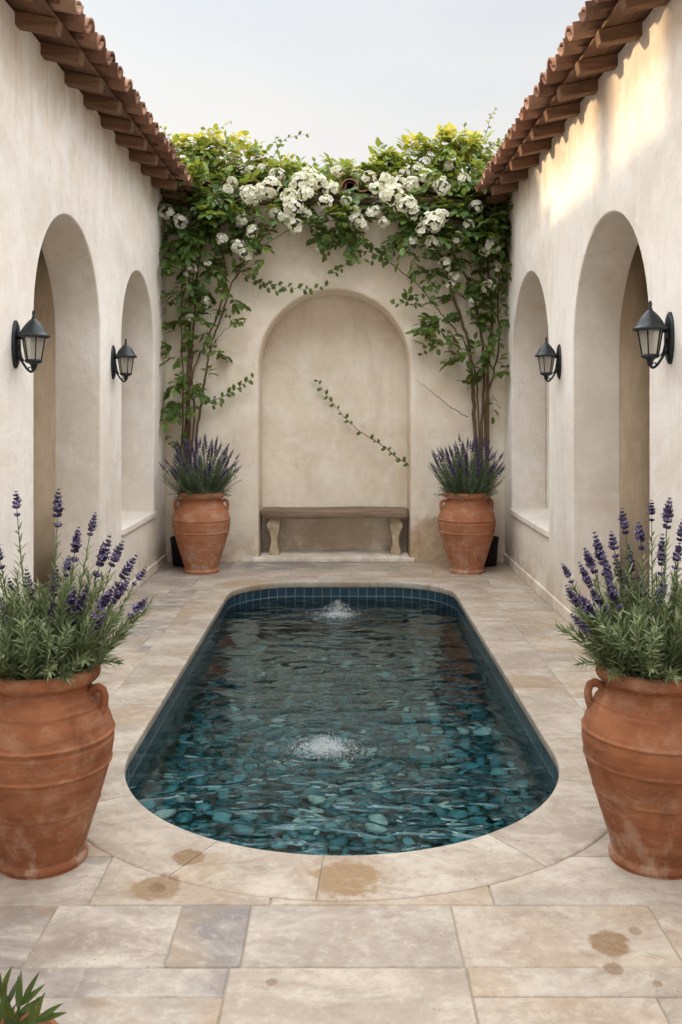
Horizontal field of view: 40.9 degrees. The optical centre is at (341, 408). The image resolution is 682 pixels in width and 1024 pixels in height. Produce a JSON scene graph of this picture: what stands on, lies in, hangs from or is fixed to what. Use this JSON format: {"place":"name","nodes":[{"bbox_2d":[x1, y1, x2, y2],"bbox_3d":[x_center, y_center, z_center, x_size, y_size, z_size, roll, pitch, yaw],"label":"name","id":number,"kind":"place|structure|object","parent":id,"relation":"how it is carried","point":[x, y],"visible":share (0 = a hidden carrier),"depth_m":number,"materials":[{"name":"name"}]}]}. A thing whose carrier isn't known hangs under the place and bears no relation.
{"place":"outdoors","nodes":[
{"label":"outdoors","id":0,"kind":"place"},
{"bbox_2d":[78,0,589,196],"label":"sky","id":1,"kind":"structure","parent":0,"point":[347,74],"materials":[{"name":"white"}]},
{"bbox_2d":[0,562,681,1023],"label":"courtyard paving","id":2,"kind":"structure","parent":0,"point":[580,938],"depth_m":2.58,"materials":[{"name":"stone"}]},
{"bbox_2d":[0,1011,57,1023],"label":"pot","id":3,"kind":"object","parent":2,"relation":"on","point":[53,1021],"visible":0.21,"depth_m":2.04,"materials":[{"name":"ceramic"}]},
{"bbox_2d":[0,966,66,1023],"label":"green shrub","id":4,"kind":"object","parent":3,"relation":"on","point":[10,1016],"visible":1,"depth_m":1.95,"materials":[{"name":"green plant"}]},
{"bbox_2d":[0,664,115,879],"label":"terracotta urn","id":5,"kind":"object","parent":2,"relation":"on","point":[56,744],"visible":0.81,"depth_m":2.90,"materials":[{"name":"ceramic"}]},
{"bbox_2d":[0,488,153,690],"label":"lavender","id":6,"kind":"object","parent":5,"relation":"on","point":[37,641],"visible":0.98,"depth_m":2.97,"materials":[{"name":"green plant"}]},
{"bbox_2d":[0,0,199,624],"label":"house wing","id":7,"kind":"structure","parent":2,"relation":"on","point":[91,167],"depth_m":6.55,"materials":[{"name":"beige paint"}]},
{"bbox_2d":[11,310,49,372],"bbox_3d":[-1.634,-0.355,4.830,0.184,0.333,0.168,0,0,0],"label":"wall lantern","id":8,"kind":"object","parent":7,"relation":"attached to","point":[33,335],"depth_m":4.80,"materials":[{"name":"black metal"}]},
{"bbox_2d":[111,338,136,381],"bbox_3d":[-1.634,-0.365,6.890,0.184,0.333,0.168,0,0,0],"label":"wall lantern","id":9,"kind":"object","parent":7,"relation":"attached to","point":[125,355],"depth_m":6.86,"materials":[{"name":"black metal"}]},
{"bbox_2d":[170,536,183,566],"bbox_3d":[-1.515,1.365,8.800,0.270,0.270,0.270,0,0,0],"label":"black planter","id":10,"kind":"object","parent":2,"relation":"on","point":[177,561],"visible":0.32,"depth_m":8.70,"materials":[{"name":"black plastic"}]},
{"bbox_2d":[157,121,358,499],"bbox_3d":[-0.937,-0.791,9.124,2.260,4.147,1.587,0,0,0],"label":"climbing vine","id":11,"kind":"object","parent":10,"relation":"in","point":[212,210],"visible":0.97,"depth_m":8.73,"materials":[{"name":"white plant"}]},
{"bbox_2d":[172,492,230,574],"bbox_3d":[-1.295,1.132,8.441,0.537,0.737,0.535,0,0,-4],"label":"terracotta urn","id":12,"kind":"object","parent":2,"relation":"on","point":[201,527],"visible":0.96,"depth_m":8.26,"materials":[{"name":"ceramic"}]},
{"bbox_2d":[159,433,240,499],"bbox_3d":[-1.296,0.530,8.451,0.764,0.629,0.774,0,0,0],"label":"lavender","id":13,"kind":"object","parent":12,"relation":"on","point":[211,478],"visible":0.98,"depth_m":8.33,"materials":[{"name":"green plant"}]},
{"bbox_2d":[261,506,408,554],"bbox_3d":[-0.070,1.229,9.235,1.487,0.450,0.406,0,0,0],"label":"bench","id":14,"kind":"object","parent":2,"relation":"on","point":[277,515],"visible":1,"depth_m":9.10,"materials":[{"name":"brown stone"}]},
{"bbox_2d":[166,172,504,561],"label":"garden wall","id":15,"kind":"structure","parent":2,"relation":"on","point":[286,432],"depth_m":8.98,"materials":[{"name":"paint"}]},
{"bbox_2d":[163,196,506,205],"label":"pergola beam","id":16,"kind":"structure","parent":15,"relation":"attached to","point":[368,201],"depth_m":8.77,"materials":[{"name":"brown wood"}]},
{"bbox_2d":[313,379,408,466],"bbox_3d":[0.198,0.139,9.300,0.999,0.882,0.079,0,0,13],"label":"vine shoot","id":17,"kind":"object","parent":15,"relation":"attached to","point":[359,432],"visible":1,"depth_m":9.32,"materials":[{"name":"green plant"}]},
{"bbox_2d":[86,576,607,900],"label":"swimming pool","id":18,"kind":"structure","parent":2,"relation":"in","point":[564,820],"depth_m":3.52,"materials":[{"name":"stone"}]},
{"bbox_2d":[128,598,555,855],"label":"water","id":19,"kind":"structure","parent":18,"relation":"in","point":[411,688],"depth_m":4.55,"materials":[{"name":"teal liquid"}]},
{"bbox_2d":[264,732,373,766],"bbox_3d":[-0.089,1.613,4.399,0.534,0.057,0.507,0,0,29],"label":"water splash","id":20,"kind":"object","parent":19,"relation":"on","point":[323,746],"visible":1,"depth_m":4.41,"materials":[{"name":"white liquid"}]},
{"bbox_2d":[315,600,375,620],"bbox_3d":[-0.018,1.575,7.297,0.576,0.132,0.465,0,0,-30],"label":"water splash","id":21,"kind":"object","parent":19,"relation":"on","point":[338,613],"visible":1,"depth_m":7.27,"materials":[{"name":"white liquid"}]},
{"bbox_2d":[437,492,495,574],"bbox_3d":[1.151,1.132,8.439,0.537,0.737,0.535,0,0,-6],"label":"terracotta urn","id":22,"kind":"object","parent":2,"relation":"on","point":[466,525],"visible":0.89,"depth_m":8.26,"materials":[{"name":"ceramic"}]},
{"bbox_2d":[428,434,505,499],"bbox_3d":[1.137,0.532,8.431,0.734,0.624,0.802,0,0,0],"label":"lavender","id":23,"kind":"object","parent":22,"relation":"on","point":[456,476],"visible":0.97,"depth_m":8.33,"materials":[{"name":"green plant"}]},
{"bbox_2d":[484,536,498,566],"bbox_3d":[1.375,1.365,8.800,0.270,0.270,0.270,0,0,0],"label":"black planter","id":24,"kind":"object","parent":2,"relation":"on","point":[491,559],"visible":0.33,"depth_m":8.70,"materials":[{"name":"black plastic"}]},
{"bbox_2d":[307,107,513,504],"bbox_3d":[0.753,-0.859,9.145,2.186,4.282,1.491,0,0,0],"label":"climbing vine","id":25,"kind":"object","parent":24,"relation":"in","point":[421,218],"visible":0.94,"depth_m":8.76,"materials":[{"name":"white plant"}]},
{"bbox_2d":[473,0,681,624],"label":"house wing","id":26,"kind":"structure","parent":2,"relation":"on","point":[584,167],"depth_m":6.34,"materials":[{"name":"beige paint"}]},
{"bbox_2d":[535,337,561,381],"bbox_3d":[1.508,-0.362,6.720,0.184,0.333,0.168,0,0,0],"label":"wall lantern","id":27,"kind":"object","parent":26,"relation":"attached to","point":[546,355],"depth_m":6.68,"materials":[{"name":"black metal"}]},
{"bbox_2d":[632,301,674,368],"bbox_3d":[1.508,-0.360,4.454,0.184,0.333,0.168,0,0,0],"label":"wall lantern","id":28,"kind":"object","parent":26,"relation":"attached to","point":[650,328],"depth_m":4.42,"materials":[{"name":"black metal"}]},
{"bbox_2d":[581,662,681,879],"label":"terracotta urn","id":29,"kind":"object","parent":2,"relation":"on","point":[631,731],"visible":0.77,"depth_m":2.91,"materials":[{"name":"ceramic"}]},
{"bbox_2d":[552,497,681,687],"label":"lavender","id":30,"kind":"object","parent":29,"relation":"on","point":[640,636],"visible":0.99,"depth_m":2.97,"materials":[{"name":"green plant"}]}
]}

